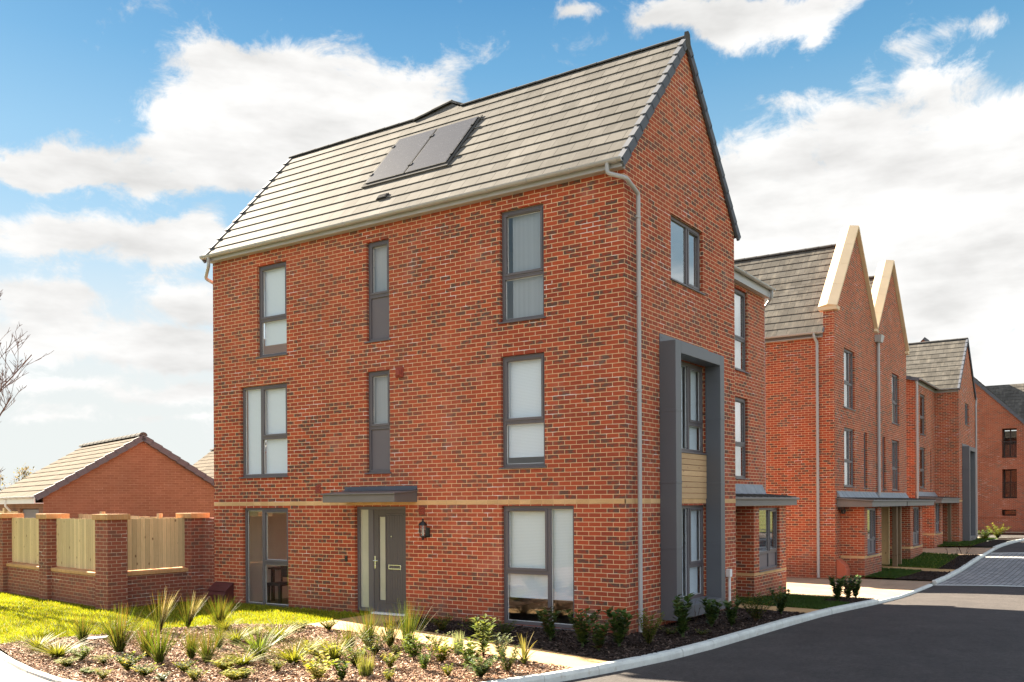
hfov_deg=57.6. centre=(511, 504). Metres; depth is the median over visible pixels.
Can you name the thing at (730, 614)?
laurel
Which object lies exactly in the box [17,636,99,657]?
sedge
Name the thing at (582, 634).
laurel
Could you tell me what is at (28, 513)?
garage door
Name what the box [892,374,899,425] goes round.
window
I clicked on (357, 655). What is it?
shrub
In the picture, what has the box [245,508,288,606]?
window
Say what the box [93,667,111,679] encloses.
shrub
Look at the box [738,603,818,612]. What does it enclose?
path
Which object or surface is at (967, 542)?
grass
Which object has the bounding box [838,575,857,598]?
laurel
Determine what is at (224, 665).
ground cover plant
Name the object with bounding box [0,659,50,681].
driveway
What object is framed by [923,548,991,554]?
driveway
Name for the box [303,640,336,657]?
variegated shrub
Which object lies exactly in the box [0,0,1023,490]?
sky
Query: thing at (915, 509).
window
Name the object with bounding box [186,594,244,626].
tussock grass
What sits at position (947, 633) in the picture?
road
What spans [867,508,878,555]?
window
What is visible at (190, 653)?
tussock grass
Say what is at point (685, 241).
window
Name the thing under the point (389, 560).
door
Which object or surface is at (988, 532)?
evergreen shrub
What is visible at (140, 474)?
garage
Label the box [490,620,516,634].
rounded shrub
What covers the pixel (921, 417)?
window
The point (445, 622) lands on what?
rounded shrub
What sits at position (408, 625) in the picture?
tussock grass
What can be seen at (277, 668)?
shrub
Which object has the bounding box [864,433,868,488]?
window
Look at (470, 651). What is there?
leafy shrub
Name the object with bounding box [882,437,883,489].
window
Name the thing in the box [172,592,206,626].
tussock grass
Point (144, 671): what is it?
ground cover plant
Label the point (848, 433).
window
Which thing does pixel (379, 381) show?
window
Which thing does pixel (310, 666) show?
variegated shrub
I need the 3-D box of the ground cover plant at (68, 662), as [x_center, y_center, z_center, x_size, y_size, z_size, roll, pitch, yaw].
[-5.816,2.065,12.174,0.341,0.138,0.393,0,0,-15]
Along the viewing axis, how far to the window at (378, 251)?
17.86 m
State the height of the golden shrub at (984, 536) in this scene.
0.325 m
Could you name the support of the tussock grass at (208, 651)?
on the bark mulch at (101, 644)
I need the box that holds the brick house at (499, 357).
[199,31,799,634]
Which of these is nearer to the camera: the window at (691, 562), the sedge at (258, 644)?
the sedge at (258, 644)
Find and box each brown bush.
[0,467,9,490]
[10,465,33,483]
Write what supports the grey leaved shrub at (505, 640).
on the bark mulch at (101, 644)
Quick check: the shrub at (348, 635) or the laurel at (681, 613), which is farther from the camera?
the laurel at (681, 613)
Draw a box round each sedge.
[0,631,73,650]
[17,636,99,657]
[86,619,129,634]
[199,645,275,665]
[205,617,243,630]
[207,625,256,642]
[216,623,296,656]
[239,623,273,634]
[241,619,315,639]
[257,641,328,662]
[280,634,326,652]
[299,633,366,660]
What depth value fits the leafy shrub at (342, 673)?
11.02 m
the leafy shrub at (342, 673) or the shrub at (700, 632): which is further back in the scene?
the shrub at (700, 632)
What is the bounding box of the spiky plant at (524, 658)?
[516,632,541,663]
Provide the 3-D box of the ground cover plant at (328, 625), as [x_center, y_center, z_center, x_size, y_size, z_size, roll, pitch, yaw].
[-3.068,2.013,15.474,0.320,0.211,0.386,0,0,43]
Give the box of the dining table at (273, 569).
[268,566,280,600]
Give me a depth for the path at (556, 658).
13.52 m
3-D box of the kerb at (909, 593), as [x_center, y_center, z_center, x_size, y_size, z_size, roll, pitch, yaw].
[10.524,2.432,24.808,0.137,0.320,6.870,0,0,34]
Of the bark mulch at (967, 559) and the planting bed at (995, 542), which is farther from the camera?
the planting bed at (995, 542)
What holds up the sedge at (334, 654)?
on the bark mulch at (101, 644)
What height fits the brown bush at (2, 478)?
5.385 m
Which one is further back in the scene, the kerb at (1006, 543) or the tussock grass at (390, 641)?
the kerb at (1006, 543)
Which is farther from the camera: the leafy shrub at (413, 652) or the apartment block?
the apartment block
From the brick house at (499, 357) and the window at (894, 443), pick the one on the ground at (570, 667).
the brick house at (499, 357)
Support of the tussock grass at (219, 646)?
on the bark mulch at (101, 644)
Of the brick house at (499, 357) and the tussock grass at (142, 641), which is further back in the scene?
the brick house at (499, 357)
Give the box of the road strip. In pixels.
[962,585,1023,586]
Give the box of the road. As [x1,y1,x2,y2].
[563,535,1023,681]
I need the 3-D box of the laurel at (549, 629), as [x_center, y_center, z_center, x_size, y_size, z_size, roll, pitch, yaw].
[0.562,1.819,14.116,0.446,0.561,0.476,0,0,-31]
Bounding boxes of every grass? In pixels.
[62,611,108,642]
[86,602,154,652]
[122,614,170,656]
[133,616,202,663]
[147,587,180,631]
[170,624,208,658]
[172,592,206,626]
[184,628,232,662]
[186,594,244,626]
[201,621,232,648]
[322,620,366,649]
[336,604,385,645]
[355,651,376,676]
[365,609,404,646]
[391,598,427,653]
[736,593,849,608]
[851,567,921,577]
[883,552,958,567]
[937,537,997,545]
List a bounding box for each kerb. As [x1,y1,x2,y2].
[484,599,878,681]
[879,584,932,603]
[932,555,982,585]
[981,548,995,556]
[989,537,1023,548]
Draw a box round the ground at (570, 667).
[0,541,1004,673]
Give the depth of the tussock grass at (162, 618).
15.43 m
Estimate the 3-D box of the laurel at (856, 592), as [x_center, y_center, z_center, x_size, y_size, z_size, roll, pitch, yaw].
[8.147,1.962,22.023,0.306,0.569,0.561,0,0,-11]
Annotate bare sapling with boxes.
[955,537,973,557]
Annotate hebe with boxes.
[422,631,451,645]
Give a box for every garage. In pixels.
[0,432,213,518]
[192,442,265,478]
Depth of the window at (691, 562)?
17.39 m
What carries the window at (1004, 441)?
in the apartment block
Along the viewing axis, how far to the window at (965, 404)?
46.24 m
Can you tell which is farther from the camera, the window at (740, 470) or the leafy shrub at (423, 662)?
the window at (740, 470)
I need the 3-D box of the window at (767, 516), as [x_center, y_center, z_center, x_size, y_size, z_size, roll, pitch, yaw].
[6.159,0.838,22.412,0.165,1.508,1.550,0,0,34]
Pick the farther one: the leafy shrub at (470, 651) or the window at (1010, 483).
the window at (1010, 483)
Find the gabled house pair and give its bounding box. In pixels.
[734,225,935,578]
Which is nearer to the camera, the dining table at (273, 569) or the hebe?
the hebe
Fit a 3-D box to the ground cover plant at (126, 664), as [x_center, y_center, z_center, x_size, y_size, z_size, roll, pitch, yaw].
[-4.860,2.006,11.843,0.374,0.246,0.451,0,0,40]
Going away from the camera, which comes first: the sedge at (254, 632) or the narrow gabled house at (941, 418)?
the sedge at (254, 632)
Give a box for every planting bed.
[974,537,1021,546]
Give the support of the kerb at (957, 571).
on the road
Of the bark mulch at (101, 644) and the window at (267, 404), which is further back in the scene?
the window at (267, 404)
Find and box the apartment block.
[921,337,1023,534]
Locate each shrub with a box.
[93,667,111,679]
[154,671,170,680]
[185,665,207,680]
[268,657,286,670]
[296,651,337,679]
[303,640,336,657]
[331,660,349,680]
[335,643,374,665]
[357,625,393,655]
[380,651,401,668]
[382,667,396,680]
[388,643,403,654]
[402,631,432,659]
[412,613,430,624]
[416,650,430,669]
[426,637,456,662]
[427,614,452,629]
[442,662,454,675]
[453,634,490,665]
[457,615,495,634]
[461,654,497,677]
[486,640,522,671]
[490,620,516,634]
[491,632,513,656]
[636,608,665,644]
[660,626,678,633]
[695,629,708,634]
[732,589,781,621]
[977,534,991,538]
[978,529,991,537]
[987,523,1008,537]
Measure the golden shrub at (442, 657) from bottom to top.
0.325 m
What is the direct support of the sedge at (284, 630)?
on the bark mulch at (101, 644)
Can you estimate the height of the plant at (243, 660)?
0.234 m
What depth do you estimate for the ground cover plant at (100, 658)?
12.35 m
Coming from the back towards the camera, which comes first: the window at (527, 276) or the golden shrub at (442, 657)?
the window at (527, 276)
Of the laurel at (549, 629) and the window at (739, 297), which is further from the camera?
the window at (739, 297)
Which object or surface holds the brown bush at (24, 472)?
on the ground at (570, 667)
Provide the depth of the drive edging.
11.90 m
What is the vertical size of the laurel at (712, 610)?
0.524 m
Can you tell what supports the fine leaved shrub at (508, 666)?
on the bark mulch at (101, 644)
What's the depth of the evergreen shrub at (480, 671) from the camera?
11.21 m
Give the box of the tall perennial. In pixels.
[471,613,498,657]
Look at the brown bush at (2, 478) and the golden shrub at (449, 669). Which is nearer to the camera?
the golden shrub at (449, 669)
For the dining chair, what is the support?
in the brick house at (499, 357)
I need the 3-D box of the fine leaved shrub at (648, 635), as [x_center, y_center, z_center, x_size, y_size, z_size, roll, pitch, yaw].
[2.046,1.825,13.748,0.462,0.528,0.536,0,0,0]
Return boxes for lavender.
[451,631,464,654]
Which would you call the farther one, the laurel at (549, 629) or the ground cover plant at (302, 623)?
the ground cover plant at (302, 623)
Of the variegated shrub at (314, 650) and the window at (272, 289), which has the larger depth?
the window at (272, 289)
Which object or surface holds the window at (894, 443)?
in the gabled house pair
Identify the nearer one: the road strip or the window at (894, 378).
the road strip
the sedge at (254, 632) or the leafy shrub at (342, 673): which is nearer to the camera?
the leafy shrub at (342, 673)
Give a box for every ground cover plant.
[54,655,82,666]
[66,645,92,660]
[80,666,101,673]
[91,654,113,664]
[109,651,146,671]
[130,662,163,676]
[172,659,197,672]
[210,655,241,670]
[220,666,250,680]
[234,667,258,678]
[285,620,306,630]
[296,620,308,627]
[318,618,338,629]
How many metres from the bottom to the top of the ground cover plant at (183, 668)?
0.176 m
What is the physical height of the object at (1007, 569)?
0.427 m
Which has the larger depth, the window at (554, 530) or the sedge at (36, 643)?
the window at (554, 530)
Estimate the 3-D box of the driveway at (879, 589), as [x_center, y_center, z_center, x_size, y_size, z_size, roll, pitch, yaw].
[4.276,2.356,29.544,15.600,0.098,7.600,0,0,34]
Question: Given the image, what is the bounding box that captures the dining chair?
[267,566,287,603]
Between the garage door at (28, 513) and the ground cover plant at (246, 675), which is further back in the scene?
the garage door at (28, 513)
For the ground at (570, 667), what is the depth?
31.52 m
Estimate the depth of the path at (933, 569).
32.17 m
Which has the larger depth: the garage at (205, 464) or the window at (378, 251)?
the garage at (205, 464)
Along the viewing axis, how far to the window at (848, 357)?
31.12 m
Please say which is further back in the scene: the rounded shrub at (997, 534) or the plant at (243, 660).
the rounded shrub at (997, 534)
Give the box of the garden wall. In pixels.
[0,513,214,610]
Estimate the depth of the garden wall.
20.31 m
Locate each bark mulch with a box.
[0,623,569,681]
[383,608,804,660]
[824,597,873,602]
[895,571,950,580]
[939,554,978,569]
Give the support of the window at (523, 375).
in the brick house at (499, 357)
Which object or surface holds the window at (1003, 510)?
in the apartment block
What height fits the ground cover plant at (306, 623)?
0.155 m
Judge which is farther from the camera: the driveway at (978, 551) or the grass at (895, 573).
the driveway at (978, 551)
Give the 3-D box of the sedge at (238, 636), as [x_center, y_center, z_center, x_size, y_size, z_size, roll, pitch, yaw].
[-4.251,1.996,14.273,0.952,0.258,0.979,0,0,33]
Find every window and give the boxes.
[239,383,288,478]
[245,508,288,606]
[255,262,287,358]
[364,239,390,343]
[364,370,391,473]
[498,204,545,323]
[499,352,546,468]
[500,506,574,630]
[670,216,704,294]
[681,361,706,454]
[682,505,703,600]
[734,288,749,373]
[735,397,749,479]
[759,508,780,571]
[844,349,855,410]
[844,428,855,487]
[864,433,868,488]
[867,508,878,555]
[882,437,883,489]
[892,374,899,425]
[892,440,899,490]
[913,507,921,546]
[920,394,925,435]
[920,447,925,488]
[936,503,941,533]
[965,404,968,425]
[1002,429,1016,457]
[1002,469,1016,497]
[1003,510,1015,515]
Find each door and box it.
[23,509,38,517]
[373,510,405,613]
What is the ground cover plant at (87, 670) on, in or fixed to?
on the bark mulch at (101, 644)
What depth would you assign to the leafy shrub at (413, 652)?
12.53 m
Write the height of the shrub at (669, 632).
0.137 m
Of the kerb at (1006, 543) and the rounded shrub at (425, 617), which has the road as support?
the kerb at (1006, 543)
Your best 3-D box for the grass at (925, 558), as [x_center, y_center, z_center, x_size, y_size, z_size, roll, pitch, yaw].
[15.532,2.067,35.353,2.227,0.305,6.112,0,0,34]
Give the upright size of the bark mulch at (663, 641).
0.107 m
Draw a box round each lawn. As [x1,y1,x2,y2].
[0,593,364,643]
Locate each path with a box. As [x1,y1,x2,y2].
[307,614,608,667]
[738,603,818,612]
[882,566,953,571]
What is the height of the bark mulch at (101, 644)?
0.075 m
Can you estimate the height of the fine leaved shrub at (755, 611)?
0.608 m
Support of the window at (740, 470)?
in the brick house at (499, 357)
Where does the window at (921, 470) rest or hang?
in the narrow gabled house at (941, 418)
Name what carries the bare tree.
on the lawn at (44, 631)
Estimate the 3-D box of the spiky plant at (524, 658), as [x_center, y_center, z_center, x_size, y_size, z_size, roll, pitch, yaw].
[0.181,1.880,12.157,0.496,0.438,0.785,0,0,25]
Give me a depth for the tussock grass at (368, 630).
13.69 m
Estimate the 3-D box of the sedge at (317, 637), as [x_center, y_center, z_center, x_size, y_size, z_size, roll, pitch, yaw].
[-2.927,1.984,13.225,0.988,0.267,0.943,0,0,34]
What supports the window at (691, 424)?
in the brick house at (499, 357)
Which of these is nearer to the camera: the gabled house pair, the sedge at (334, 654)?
the sedge at (334, 654)
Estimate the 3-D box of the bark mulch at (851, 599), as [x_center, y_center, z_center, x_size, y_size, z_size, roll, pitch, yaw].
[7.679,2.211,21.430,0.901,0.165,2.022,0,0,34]
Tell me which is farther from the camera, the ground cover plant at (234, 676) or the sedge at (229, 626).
the sedge at (229, 626)
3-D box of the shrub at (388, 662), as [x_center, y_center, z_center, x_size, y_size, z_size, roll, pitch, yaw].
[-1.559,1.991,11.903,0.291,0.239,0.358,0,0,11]
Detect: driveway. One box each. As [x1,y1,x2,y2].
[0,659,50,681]
[786,577,931,599]
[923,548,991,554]
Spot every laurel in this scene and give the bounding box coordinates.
[536,606,560,640]
[563,608,601,646]
[586,617,612,650]
[602,606,636,646]
[672,592,693,637]
[700,597,725,627]
[722,598,742,625]
[768,586,789,613]
[827,575,845,600]
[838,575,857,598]
[846,574,861,597]
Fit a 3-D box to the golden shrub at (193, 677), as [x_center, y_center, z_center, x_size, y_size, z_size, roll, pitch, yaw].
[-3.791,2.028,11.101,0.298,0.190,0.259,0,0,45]
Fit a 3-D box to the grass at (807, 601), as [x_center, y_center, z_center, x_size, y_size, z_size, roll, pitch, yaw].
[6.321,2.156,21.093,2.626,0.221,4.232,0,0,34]
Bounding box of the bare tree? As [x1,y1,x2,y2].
[0,291,52,492]
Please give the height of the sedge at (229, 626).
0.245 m
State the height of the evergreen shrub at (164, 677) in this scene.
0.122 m
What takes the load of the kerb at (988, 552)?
on the road
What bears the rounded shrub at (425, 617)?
on the bark mulch at (663, 641)
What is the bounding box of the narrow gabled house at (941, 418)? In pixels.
[906,337,977,547]
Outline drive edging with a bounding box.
[0,651,78,681]
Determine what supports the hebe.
on the bark mulch at (101, 644)
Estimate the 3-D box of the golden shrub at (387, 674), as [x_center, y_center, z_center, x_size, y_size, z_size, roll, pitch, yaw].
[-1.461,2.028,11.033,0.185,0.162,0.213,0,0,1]
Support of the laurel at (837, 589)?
on the bark mulch at (851, 599)
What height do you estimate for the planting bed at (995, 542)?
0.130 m
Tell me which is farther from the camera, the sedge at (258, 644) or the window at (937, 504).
the window at (937, 504)
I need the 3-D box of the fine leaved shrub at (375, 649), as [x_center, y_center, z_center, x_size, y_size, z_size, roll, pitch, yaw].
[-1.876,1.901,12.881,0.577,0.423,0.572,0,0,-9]
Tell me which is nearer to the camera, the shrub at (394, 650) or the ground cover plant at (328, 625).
the shrub at (394, 650)

